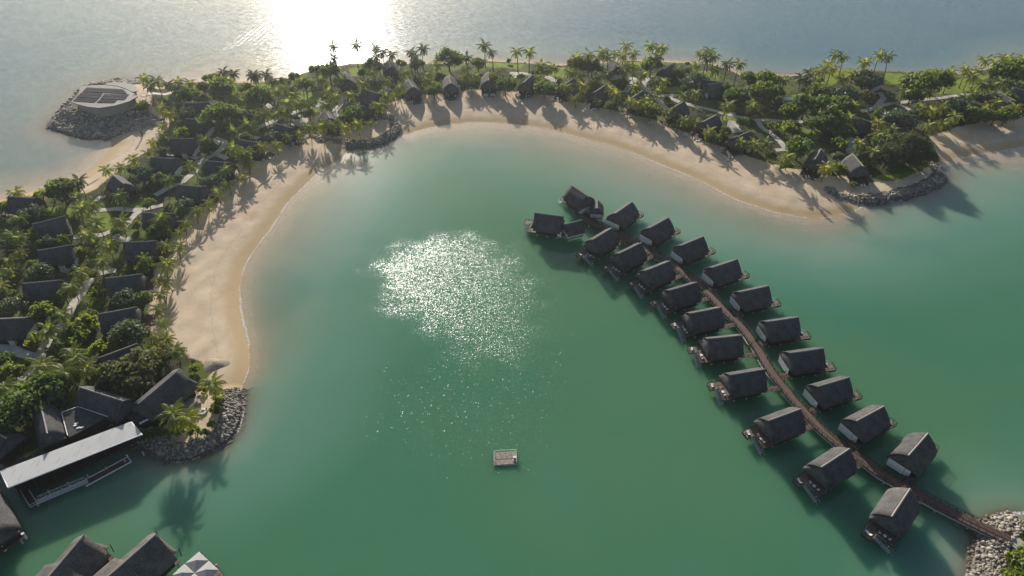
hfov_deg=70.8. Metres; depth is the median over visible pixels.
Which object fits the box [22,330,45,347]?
garden shrub
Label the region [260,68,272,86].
palm tree
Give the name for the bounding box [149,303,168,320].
palm tree
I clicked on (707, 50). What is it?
palm tree
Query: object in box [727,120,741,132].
path
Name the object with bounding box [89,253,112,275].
palm tree
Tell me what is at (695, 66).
palm tree
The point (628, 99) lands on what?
palm tree
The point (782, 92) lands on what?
broadleaf tree
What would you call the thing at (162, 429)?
garden shrub
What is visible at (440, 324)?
water
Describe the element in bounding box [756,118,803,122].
path
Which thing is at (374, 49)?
palm tree
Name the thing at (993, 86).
palm tree
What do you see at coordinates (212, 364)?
gravel mound
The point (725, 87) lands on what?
broadleaf tree
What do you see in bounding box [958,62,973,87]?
palm tree
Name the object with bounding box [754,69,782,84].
broadleaf tree
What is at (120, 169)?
palm tree
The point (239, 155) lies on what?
palm tree
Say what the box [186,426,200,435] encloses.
garden shrub
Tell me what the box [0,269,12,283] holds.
palm tree
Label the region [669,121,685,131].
broadleaf tree
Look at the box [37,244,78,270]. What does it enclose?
beach bure
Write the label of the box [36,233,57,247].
flowering shrub
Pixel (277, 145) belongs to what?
palm tree
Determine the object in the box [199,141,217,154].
broadleaf tree
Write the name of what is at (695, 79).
broadleaf tree
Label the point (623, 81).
broadleaf tree
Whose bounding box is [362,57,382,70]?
broadleaf tree
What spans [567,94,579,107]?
palm tree
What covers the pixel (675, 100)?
path
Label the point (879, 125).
palm tree
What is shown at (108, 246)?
palm tree
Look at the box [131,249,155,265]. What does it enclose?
flowering shrub
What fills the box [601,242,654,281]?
overwater bure
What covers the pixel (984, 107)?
palm tree
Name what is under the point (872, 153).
palm tree
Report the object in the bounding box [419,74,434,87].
palm tree
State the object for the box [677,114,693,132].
palm tree
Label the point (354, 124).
ground cover
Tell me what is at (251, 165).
palm tree
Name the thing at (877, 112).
broadleaf tree
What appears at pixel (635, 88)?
palm tree
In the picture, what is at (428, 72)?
palm tree
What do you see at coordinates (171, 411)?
palm tree
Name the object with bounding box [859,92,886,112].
path
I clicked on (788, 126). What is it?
garden shrub
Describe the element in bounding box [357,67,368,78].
broadleaf tree
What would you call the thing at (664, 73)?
beach bure
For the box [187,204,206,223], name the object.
palm tree
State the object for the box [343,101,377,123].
beach bure
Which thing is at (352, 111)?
broadleaf tree
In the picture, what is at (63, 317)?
palm tree
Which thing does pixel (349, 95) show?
palm tree
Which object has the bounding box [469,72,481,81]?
palm tree
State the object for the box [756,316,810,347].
overwater bure
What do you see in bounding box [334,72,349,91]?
palm tree
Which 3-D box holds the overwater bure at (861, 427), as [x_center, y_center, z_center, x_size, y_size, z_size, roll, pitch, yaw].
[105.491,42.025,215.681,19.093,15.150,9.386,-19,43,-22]
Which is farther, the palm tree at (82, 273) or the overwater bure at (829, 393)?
the palm tree at (82, 273)
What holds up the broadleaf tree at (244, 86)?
on the ground at (212, 282)
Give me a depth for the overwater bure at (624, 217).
294.24 m
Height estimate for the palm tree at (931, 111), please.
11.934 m
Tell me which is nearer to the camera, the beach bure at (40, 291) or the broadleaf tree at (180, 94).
the beach bure at (40, 291)
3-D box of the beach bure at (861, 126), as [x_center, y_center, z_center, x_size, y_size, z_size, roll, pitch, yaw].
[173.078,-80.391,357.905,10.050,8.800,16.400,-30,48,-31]
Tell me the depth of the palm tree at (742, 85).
382.88 m
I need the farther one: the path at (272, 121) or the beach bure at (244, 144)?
the path at (272, 121)
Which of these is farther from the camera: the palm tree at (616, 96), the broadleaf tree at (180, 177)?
the palm tree at (616, 96)
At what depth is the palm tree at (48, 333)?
237.86 m
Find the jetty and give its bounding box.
[578,211,1012,543]
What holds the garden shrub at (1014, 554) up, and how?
on the ground at (212, 282)
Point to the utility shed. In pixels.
(786, 99)
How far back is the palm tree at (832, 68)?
389.76 m
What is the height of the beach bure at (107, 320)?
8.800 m
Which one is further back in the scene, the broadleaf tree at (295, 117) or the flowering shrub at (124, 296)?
the broadleaf tree at (295, 117)
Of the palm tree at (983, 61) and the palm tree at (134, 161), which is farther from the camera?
the palm tree at (983, 61)
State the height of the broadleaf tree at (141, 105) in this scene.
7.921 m
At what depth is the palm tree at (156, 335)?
238.97 m
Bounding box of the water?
[0,0,1023,575]
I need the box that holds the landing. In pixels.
[21,490,39,506]
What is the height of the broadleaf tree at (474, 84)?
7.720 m
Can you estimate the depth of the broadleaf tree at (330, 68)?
399.39 m
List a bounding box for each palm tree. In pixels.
[0,226,19,246]
[0,254,17,267]
[0,264,18,282]
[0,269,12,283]
[0,277,11,292]
[0,374,20,396]
[5,229,29,250]
[6,185,26,198]
[7,211,30,230]
[8,245,29,264]
[14,373,41,388]
[23,353,59,376]
[36,317,63,342]
[49,304,73,324]
[49,359,82,387]
[57,340,84,362]
[59,349,87,367]
[60,277,83,300]
[66,196,93,226]
[67,188,86,203]
[67,262,91,287]
[72,173,88,195]
[72,356,96,383]
[73,225,97,251]
[83,195,105,220]
[84,216,105,236]
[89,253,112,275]
[97,235,119,260]
[98,164,114,176]
[109,188,129,208]
[109,212,132,236]
[114,162,126,175]
[125,153,140,165]
[135,73,151,91]
[135,252,153,269]
[141,79,157,98]
[141,148,154,157]
[146,138,157,150]
[147,209,170,235]
[147,329,165,344]
[148,75,163,95]
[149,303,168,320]
[149,344,167,355]
[150,274,166,287]
[151,288,170,302]
[152,100,171,120]
[152,253,178,278]
[152,315,170,330]
[155,121,168,135]
[155,130,167,142]
[155,398,187,430]
[156,238,171,256]
[156,331,175,347]
[157,172,175,193]
[157,277,174,291]
[159,108,176,126]
[160,80,173,90]
[160,95,177,112]
[164,341,186,363]
[169,82,184,90]
[169,240,189,257]
[170,403,203,431]
[171,227,185,241]
[172,76,184,86]
[176,216,193,234]
[181,78,197,88]
[182,160,200,177]
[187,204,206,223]
[195,370,226,396]
[196,132,214,153]
[202,196,215,212]
[211,185,225,202]
[216,66,228,76]
[217,162,235,182]
[218,179,234,194]
[222,90,238,104]
[222,139,240,163]
[224,122,242,141]
[225,69,240,85]
[233,148,251,162]
[234,172,247,185]
[235,146,255,161]
[236,97,249,108]
[238,115,256,140]
[238,159,254,173]
[242,121,258,138]
[242,159,256,173]
[245,69,259,82]
[246,71,262,84]
[249,110,266,128]
[253,141,270,158]
[256,106,272,126]
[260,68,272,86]
[265,75,281,87]
[267,109,281,121]
[269,139,283,154]
[270,84,284,104]
[275,106,292,125]
[278,82,291,98]
[278,96,294,115]
[280,132,294,146]
[286,88,301,101]
[289,96,307,117]
[293,74,308,94]
[295,128,306,142]
[300,121,315,138]
[302,99,315,109]
[312,72,328,89]
[312,118,330,138]
[319,84,336,104]
[319,99,333,109]
[324,119,340,136]
[325,40,340,54]
[327,52,340,75]
[327,89,343,110]
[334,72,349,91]
[338,121,353,138]
[341,90,357,102]
[348,117,365,138]
[349,38,362,66]
[356,79,370,88]
[363,66,379,85]
[364,119,374,129]
[368,42,380,56]
[368,50,381,74]
[369,98,387,118]
[377,48,387,61]
[379,89,392,108]
[380,75,393,91]
[385,49,399,62]
[390,92,399,106]
[392,81,407,100]
[396,67,409,82]
[404,47,416,69]
[406,49,421,76]
[415,43,430,68]
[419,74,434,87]
[420,69,432,84]
[430,60,444,70]
[457,70,471,87]
[458,63,472,81]
[459,51,473,63]
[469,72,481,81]
[476,38,492,66]
[485,48,497,70]
[487,70,502,80]
[488,73,501,82]
[509,47,523,71]
[520,47,536,72]
[533,58,548,72]
[533,74,546,93]
[536,66,548,78]
[547,61,560,80]
[559,81,573,93]
[564,65,576,79]
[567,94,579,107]
[570,50,581,76]
[573,68,586,80]
[576,81,590,95]
[581,48,595,76]
[591,54,602,72]
[592,71,604,88]
[592,97,602,105]
[594,46,608,67]
[600,68,614,84]
[602,51,614,67]
[604,82,618,97]
[608,86,623,109]
[609,49,620,60]
[616,49,629,66]
[617,66,631,77]
[618,40,633,65]
[623,95,636,114]
[624,59,638,79]
[626,48,640,60]
[627,81,641,95]
[628,98,645,116]
[637,70,648,83]
[639,94,653,101]
[643,40,657,53]
[647,76,660,89]
[649,86,664,101]
[653,45,664,54]
[653,53,664,69]
[657,77,670,92]
[658,43,670,56]
[661,106,674,122]
[671,63,684,77]
[675,90,691,102]
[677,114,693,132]
[688,88,703,105]
[690,61,701,71]
[691,117,701,130]
[694,47,704,64]
[700,52,714,73]
[701,125,716,143]
[702,46,715,70]
[707,49,720,76]
[708,64,722,79]
[714,132,722,144]
[718,99,736,118]
[720,103,734,118]
[721,57,734,81]
[732,57,747,84]
[734,134,749,155]
[739,84,751,91]
[746,98,760,112]
[748,136,762,156]
[758,136,776,157]
[776,74,790,86]
[777,150,795,170]
[792,72,808,90]
[800,75,815,90]
[802,67,815,77]
[810,66,826,81]
[816,161,835,182]
[818,60,827,82]
[821,59,835,78]
[824,61,841,85]
[827,49,843,75]
[835,71,852,86]
[836,50,849,74]
[845,110,859,125]
[848,70,861,86]
[851,98,863,111]
[852,136,869,149]
[856,56,871,69]
[861,57,872,68]
[863,146,882,164]
[867,129,886,146]
[869,115,887,130]
[872,47,884,71]
[878,49,897,78]
[884,122,902,134]
[896,88,913,103]
[912,99,929,120]
[920,119,937,135]
[922,88,936,102]
[922,105,941,119]
[934,118,950,135]
[935,100,950,120]
[942,64,959,93]
[946,108,964,131]
[957,91,974,101]
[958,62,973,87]
[961,72,981,89]
[966,85,981,99]
[970,66,985,88]
[973,79,993,94]
[975,54,993,67]
[978,101,994,121]
[981,89,994,103]
[987,80,1000,91]
[988,55,999,79]
[988,96,1007,108]
[990,76,1011,89]
[994,53,1012,61]
[1000,88,1014,98]
[1005,77,1020,90]
[1006,100,1023,120]
[1014,82,1023,88]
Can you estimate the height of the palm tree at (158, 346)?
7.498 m
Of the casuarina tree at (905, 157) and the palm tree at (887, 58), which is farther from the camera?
the palm tree at (887, 58)
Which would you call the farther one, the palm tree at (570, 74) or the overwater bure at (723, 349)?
the palm tree at (570, 74)
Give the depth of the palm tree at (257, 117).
358.45 m
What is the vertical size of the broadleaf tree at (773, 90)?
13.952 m
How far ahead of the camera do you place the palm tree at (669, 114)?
361.88 m
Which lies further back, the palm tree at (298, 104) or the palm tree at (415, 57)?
the palm tree at (415, 57)
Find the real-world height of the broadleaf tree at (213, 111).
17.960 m
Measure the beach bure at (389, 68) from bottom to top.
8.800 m
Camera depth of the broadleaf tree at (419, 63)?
411.75 m
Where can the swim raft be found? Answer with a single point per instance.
(503, 458)
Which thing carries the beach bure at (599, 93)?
on the ground at (212, 282)
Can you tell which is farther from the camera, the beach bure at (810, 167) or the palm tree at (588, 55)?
the palm tree at (588, 55)
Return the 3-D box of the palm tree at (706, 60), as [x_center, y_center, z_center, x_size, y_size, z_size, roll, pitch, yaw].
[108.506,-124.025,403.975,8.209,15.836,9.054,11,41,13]
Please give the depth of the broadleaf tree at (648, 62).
406.69 m
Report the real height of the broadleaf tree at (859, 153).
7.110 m
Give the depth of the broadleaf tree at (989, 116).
360.47 m
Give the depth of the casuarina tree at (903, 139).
330.10 m
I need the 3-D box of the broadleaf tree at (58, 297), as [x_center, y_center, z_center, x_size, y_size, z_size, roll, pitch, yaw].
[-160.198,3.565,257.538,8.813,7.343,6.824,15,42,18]
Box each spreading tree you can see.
[94,356,143,391]
[114,370,155,398]
[117,345,165,376]
[150,348,168,368]
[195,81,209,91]
[368,105,384,114]
[566,55,593,73]
[856,89,875,102]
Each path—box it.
[0,344,36,358]
[10,266,104,389]
[72,203,162,238]
[93,206,140,212]
[94,195,105,200]
[98,268,115,275]
[112,233,131,241]
[141,91,172,96]
[153,170,195,195]
[182,136,226,182]
[187,156,199,159]
[214,153,229,159]
[236,99,325,138]
[290,115,307,126]
[332,91,345,117]
[510,72,556,81]
[623,77,636,91]
[641,76,676,96]
[652,98,666,109]
[666,94,679,102]
[686,103,735,114]
[719,112,784,147]
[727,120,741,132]
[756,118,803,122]
[846,137,856,153]
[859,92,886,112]
[875,102,914,111]
[893,92,967,103]
[1011,534,1023,548]
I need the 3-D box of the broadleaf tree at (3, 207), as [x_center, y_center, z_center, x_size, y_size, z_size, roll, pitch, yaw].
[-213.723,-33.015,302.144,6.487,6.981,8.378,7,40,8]
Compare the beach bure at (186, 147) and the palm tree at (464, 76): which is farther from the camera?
the palm tree at (464, 76)
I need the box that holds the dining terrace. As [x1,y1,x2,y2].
[0,422,148,496]
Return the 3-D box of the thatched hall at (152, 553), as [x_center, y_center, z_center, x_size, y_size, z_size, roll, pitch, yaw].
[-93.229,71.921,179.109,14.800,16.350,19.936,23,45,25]
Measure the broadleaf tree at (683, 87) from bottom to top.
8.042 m
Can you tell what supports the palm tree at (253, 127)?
on the ground at (212, 282)
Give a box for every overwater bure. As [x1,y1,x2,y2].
[523,212,564,238]
[559,185,602,225]
[576,228,624,266]
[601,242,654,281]
[606,201,643,232]
[626,261,683,298]
[639,217,680,248]
[650,282,710,318]
[670,236,715,267]
[670,307,735,343]
[687,334,757,369]
[702,259,749,290]
[706,367,781,406]
[729,285,780,316]
[742,407,815,454]
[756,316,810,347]
[778,347,836,379]
[792,447,864,503]
[802,376,862,412]
[838,405,897,448]
[861,487,922,554]
[886,432,939,483]
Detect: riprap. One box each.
[45,77,165,140]
[107,387,248,465]
[308,114,401,148]
[823,161,947,205]
[964,507,1023,575]
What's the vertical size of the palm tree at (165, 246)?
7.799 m
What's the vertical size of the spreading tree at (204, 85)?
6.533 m
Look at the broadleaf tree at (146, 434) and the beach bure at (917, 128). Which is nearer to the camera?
the broadleaf tree at (146, 434)
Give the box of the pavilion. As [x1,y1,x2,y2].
[71,82,137,116]
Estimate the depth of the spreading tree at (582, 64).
403.18 m
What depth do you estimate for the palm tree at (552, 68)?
402.24 m
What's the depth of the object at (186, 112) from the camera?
364.64 m
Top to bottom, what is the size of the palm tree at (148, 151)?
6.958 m
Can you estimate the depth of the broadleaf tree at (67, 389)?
220.27 m
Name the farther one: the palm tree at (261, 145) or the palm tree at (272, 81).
the palm tree at (272, 81)
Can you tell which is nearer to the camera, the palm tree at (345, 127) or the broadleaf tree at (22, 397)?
the broadleaf tree at (22, 397)
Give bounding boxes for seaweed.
[86,129,142,185]
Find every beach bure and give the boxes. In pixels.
[0,196,45,216]
[0,317,37,344]
[14,280,64,304]
[27,215,72,245]
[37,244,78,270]
[97,307,155,336]
[98,343,147,363]
[105,274,158,298]
[106,174,142,203]
[123,240,173,263]
[142,212,189,234]
[150,157,182,175]
[163,138,199,157]
[175,184,218,206]
[178,102,210,119]
[183,118,214,137]
[204,160,246,181]
[237,139,275,160]
[271,122,306,146]
[318,109,341,136]
[338,71,357,95]
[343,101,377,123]
[358,88,390,109]
[382,60,400,82]
[403,79,422,104]
[441,75,459,100]
[480,71,497,96]
[515,74,535,99]
[553,78,579,102]
[585,84,611,109]
[604,59,623,79]
[621,90,647,115]
[655,63,676,81]
[660,101,689,126]
[691,114,722,140]
[696,79,720,95]
[704,82,728,99]
[720,131,753,156]
[800,149,827,180]
[840,153,870,185]
[843,113,873,138]
[848,74,883,91]
[890,109,923,133]
[953,100,987,122]
[989,91,1021,117]
[1010,87,1023,107]
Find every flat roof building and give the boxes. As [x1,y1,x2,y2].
[61,406,108,442]
[125,411,153,427]
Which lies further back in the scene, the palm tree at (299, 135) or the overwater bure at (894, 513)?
the palm tree at (299, 135)
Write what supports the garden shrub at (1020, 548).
on the ground at (212, 282)
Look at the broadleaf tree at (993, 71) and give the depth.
394.03 m
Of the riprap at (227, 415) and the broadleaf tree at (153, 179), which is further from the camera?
the broadleaf tree at (153, 179)
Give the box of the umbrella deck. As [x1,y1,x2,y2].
[192,552,223,575]
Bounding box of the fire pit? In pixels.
[200,408,206,414]
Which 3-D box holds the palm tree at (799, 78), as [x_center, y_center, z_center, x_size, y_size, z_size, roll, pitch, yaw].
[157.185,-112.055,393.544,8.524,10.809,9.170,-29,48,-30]
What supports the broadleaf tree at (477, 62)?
on the ground at (212, 282)
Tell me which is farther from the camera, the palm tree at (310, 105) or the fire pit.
the palm tree at (310, 105)
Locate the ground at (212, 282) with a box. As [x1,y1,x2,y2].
[0,58,1023,575]
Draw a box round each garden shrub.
[0,361,14,376]
[0,361,24,381]
[20,430,31,441]
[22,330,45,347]
[26,300,57,318]
[31,188,44,199]
[53,234,69,246]
[58,326,70,340]
[63,312,99,331]
[68,324,94,344]
[75,246,89,258]
[84,339,112,355]
[87,284,106,297]
[130,220,141,229]
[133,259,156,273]
[157,424,165,435]
[172,426,184,436]
[173,126,191,137]
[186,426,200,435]
[187,363,200,372]
[196,386,206,394]
[206,419,215,427]
[208,403,216,412]
[210,396,223,404]
[768,120,779,129]
[779,161,794,169]
[781,119,798,134]
[831,136,847,150]
[831,162,848,174]
[849,181,857,187]
[1001,565,1022,575]
[1004,549,1023,575]
[1009,556,1023,570]
[1017,543,1023,553]
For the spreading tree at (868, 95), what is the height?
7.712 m
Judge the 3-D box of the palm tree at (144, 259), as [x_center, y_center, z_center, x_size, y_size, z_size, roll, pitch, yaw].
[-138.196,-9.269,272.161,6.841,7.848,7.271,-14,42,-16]
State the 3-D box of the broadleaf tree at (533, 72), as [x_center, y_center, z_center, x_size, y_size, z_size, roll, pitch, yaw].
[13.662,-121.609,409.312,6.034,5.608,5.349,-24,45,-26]
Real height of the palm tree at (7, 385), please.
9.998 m
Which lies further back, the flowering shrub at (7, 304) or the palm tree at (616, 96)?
the palm tree at (616, 96)
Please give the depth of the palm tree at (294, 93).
375.46 m
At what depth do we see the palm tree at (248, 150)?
326.69 m
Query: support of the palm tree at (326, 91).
on the ground at (212, 282)
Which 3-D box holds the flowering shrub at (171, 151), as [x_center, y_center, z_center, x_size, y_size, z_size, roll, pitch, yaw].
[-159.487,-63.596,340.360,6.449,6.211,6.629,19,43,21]
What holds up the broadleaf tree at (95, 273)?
on the ground at (212, 282)
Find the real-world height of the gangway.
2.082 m
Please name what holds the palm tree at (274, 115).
on the ground at (212, 282)
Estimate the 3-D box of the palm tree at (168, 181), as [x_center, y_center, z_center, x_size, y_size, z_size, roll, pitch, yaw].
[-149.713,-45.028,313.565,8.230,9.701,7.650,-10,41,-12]
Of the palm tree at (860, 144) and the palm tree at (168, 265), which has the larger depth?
the palm tree at (860, 144)
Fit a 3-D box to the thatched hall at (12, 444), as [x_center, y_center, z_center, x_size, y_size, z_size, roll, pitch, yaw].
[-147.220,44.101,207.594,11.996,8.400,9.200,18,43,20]
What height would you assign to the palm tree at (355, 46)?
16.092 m
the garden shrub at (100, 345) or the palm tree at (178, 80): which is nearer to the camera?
the garden shrub at (100, 345)
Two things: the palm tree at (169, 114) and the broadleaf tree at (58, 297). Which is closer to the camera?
the broadleaf tree at (58, 297)
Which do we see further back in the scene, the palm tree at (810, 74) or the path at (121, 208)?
the palm tree at (810, 74)
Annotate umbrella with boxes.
[171,564,193,575]
[185,552,208,571]
[195,561,217,575]
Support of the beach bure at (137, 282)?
on the ground at (212, 282)
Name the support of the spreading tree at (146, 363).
on the ground at (212, 282)
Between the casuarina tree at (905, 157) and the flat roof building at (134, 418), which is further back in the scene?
the casuarina tree at (905, 157)
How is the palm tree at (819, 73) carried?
on the ground at (212, 282)
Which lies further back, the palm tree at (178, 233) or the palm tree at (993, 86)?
the palm tree at (993, 86)
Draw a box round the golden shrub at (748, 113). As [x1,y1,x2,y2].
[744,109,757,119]
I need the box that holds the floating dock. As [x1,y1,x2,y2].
[86,455,131,486]
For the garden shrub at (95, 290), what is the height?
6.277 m
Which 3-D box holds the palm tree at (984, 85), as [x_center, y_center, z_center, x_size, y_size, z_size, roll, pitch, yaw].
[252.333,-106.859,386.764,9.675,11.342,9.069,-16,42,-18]
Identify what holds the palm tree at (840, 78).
on the ground at (212, 282)
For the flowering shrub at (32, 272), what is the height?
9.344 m
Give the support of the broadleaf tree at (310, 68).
on the ground at (212, 282)
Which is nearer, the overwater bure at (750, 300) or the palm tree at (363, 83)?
the overwater bure at (750, 300)
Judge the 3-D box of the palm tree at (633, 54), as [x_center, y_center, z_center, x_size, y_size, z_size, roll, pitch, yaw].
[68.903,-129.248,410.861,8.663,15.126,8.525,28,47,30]
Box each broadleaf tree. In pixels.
[0,201,6,213]
[0,289,17,300]
[0,351,15,367]
[0,382,49,418]
[0,396,31,434]
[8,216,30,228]
[15,370,69,403]
[24,259,38,268]
[25,226,38,241]
[37,189,55,202]
[41,391,72,408]
[43,177,77,203]
[43,340,67,357]
[44,373,74,398]
[46,177,80,200]
[50,286,75,303]
[74,308,98,319]
[88,269,99,277]
[109,227,118,235]
[133,100,150,113]
[133,290,154,305]
[140,430,151,440]
[141,198,156,209]
[143,223,172,240]
[148,172,167,185]
[150,427,161,437]
[162,427,172,437]
[169,86,193,102]
[173,174,183,182]
[184,88,200,101]
[195,101,239,131]
[197,428,210,435]
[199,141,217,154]
[201,74,210,81]
[206,75,239,102]
[209,73,221,77]
[212,405,222,413]
[233,109,253,120]
[238,82,253,91]
[239,133,249,139]
[244,83,271,108]
[277,76,291,84]
[288,72,300,82]
[290,115,299,119]
[294,79,314,94]
[302,109,316,119]
[307,64,320,79]
[317,61,340,81]
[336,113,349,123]
[345,105,365,121]
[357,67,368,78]
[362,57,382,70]
[395,59,406,68]
[409,59,424,72]
[425,81,443,98]
[434,46,463,70]
[434,72,445,81]
[465,80,479,91]
[470,57,486,71]
[493,77,517,95]
[516,73,525,79]
[530,69,539,76]
[533,80,555,98]
[556,78,562,84]
[572,93,586,103]
[582,60,604,77]
[603,100,616,111]
[616,78,627,87]
[639,101,662,120]
[640,56,663,75]
[663,96,671,102]
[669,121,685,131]
[677,66,692,78]
[680,83,696,90]
[704,135,718,145]
[714,125,725,131]
[716,126,731,138]
[719,82,733,94]
[722,91,737,101]
[724,86,750,107]
[735,117,750,128]
[739,70,757,85]
[750,80,780,103]
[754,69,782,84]
[765,85,786,99]
[779,103,803,119]
[784,134,813,160]
[786,92,820,119]
[797,88,807,94]
[803,120,823,133]
[805,82,828,96]
[809,93,844,115]
[814,103,847,131]
[830,95,854,112]
[831,122,857,138]
[854,148,868,159]
[865,120,876,133]
[869,107,888,122]
[870,132,895,145]
[897,88,924,104]
[898,70,945,91]
[916,67,956,88]
[962,104,983,122]
[982,109,1008,125]
[987,61,1017,79]
[994,56,1023,86]
[996,106,1019,125]
[1004,93,1019,101]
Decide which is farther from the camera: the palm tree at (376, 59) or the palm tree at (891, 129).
the palm tree at (376, 59)
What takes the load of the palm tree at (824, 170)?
on the ground at (212, 282)
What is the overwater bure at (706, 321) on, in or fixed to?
in the water
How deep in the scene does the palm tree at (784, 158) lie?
324.70 m
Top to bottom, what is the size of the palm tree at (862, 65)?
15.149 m
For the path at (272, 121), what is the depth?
370.98 m
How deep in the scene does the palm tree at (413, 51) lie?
412.08 m
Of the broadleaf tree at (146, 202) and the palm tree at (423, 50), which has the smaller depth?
the broadleaf tree at (146, 202)
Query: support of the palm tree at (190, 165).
on the ground at (212, 282)
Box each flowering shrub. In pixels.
[0,239,11,249]
[0,292,32,313]
[16,203,50,222]
[23,262,55,281]
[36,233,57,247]
[106,318,148,345]
[111,287,138,307]
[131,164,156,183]
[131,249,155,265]
[157,147,167,154]
[166,147,178,156]
[173,119,184,126]
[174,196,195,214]
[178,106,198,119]
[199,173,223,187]
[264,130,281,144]
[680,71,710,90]
[827,86,858,102]
[831,151,846,162]
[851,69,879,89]
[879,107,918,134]
[883,91,895,99]
[940,95,972,114]
[975,90,1005,109]
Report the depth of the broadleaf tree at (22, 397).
211.26 m
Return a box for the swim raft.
[493,449,516,466]
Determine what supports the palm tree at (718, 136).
on the ground at (212, 282)
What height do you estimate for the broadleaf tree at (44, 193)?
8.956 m
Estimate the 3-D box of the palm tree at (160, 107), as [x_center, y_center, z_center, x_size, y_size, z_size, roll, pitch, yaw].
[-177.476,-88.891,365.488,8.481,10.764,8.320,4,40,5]
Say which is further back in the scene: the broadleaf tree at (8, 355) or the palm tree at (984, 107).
the palm tree at (984, 107)
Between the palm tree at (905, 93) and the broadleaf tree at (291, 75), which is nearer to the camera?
the palm tree at (905, 93)
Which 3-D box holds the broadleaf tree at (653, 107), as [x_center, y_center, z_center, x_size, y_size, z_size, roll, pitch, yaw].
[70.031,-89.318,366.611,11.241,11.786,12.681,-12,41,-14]
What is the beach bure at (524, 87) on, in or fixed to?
on the ground at (212, 282)
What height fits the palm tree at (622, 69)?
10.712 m
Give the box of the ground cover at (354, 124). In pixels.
[0,60,1023,539]
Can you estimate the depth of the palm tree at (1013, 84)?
387.29 m
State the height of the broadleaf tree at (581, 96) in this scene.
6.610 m
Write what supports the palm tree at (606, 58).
on the ground at (212, 282)
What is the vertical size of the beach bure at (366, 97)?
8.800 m
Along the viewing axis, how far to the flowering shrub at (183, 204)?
300.47 m
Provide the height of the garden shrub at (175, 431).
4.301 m
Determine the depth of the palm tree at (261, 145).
334.76 m
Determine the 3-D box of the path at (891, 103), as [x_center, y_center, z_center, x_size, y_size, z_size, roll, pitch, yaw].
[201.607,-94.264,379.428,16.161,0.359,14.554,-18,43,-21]
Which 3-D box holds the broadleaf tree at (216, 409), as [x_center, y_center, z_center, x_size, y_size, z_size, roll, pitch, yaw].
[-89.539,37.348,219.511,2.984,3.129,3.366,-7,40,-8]
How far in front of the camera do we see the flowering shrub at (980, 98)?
375.00 m
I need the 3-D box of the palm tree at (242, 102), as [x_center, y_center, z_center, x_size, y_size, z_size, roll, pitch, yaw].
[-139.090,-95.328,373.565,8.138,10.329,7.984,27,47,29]
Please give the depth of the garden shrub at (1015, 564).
177.33 m
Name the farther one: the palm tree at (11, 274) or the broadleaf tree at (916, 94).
the broadleaf tree at (916, 94)
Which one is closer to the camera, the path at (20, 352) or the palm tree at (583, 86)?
the path at (20, 352)
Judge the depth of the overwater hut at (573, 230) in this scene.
289.04 m
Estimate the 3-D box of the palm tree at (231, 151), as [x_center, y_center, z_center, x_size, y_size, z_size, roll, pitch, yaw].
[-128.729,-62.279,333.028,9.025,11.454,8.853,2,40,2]
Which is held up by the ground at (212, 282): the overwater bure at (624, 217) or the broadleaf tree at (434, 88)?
the broadleaf tree at (434, 88)
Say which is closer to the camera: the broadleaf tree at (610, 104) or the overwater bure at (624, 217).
the overwater bure at (624, 217)
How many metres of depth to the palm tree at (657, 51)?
415.86 m
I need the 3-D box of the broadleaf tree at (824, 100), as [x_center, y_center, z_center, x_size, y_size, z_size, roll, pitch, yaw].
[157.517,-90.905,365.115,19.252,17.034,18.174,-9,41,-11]
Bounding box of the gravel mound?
[204,358,229,371]
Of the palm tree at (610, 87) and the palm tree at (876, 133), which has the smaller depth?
the palm tree at (876, 133)
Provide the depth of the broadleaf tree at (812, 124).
354.02 m
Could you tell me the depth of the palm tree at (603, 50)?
407.45 m
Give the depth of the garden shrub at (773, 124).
359.52 m
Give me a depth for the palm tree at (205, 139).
338.86 m
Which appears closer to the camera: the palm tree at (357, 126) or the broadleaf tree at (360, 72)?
the palm tree at (357, 126)
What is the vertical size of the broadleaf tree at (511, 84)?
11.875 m
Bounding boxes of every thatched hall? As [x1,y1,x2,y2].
[0,429,27,466]
[0,489,23,552]
[32,402,69,453]
[36,534,113,575]
[73,386,136,425]
[93,531,181,575]
[132,368,198,424]
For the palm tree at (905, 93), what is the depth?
377.84 m
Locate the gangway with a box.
[37,477,88,503]
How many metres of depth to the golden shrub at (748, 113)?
367.09 m
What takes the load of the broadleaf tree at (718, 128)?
on the ground at (212, 282)
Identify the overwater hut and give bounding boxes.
[562,220,584,241]
[589,199,603,221]
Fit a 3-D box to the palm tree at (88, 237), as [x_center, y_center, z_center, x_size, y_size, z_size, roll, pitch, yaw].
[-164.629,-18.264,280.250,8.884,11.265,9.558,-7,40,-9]
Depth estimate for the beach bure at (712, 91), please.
386.75 m
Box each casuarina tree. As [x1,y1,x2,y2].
[871,141,903,167]
[884,128,932,160]
[889,149,918,168]
[902,136,939,165]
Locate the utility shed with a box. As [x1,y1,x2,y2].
[782,97,792,103]
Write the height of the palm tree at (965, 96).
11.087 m
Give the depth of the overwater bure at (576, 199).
303.50 m
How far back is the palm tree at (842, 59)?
404.11 m
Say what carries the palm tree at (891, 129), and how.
on the ground at (212, 282)
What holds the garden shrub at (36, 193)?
on the ground at (212, 282)
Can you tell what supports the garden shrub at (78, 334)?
on the ground at (212, 282)
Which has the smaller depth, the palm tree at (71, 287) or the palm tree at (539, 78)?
the palm tree at (71, 287)
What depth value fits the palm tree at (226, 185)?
311.61 m
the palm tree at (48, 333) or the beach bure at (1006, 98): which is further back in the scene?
the beach bure at (1006, 98)

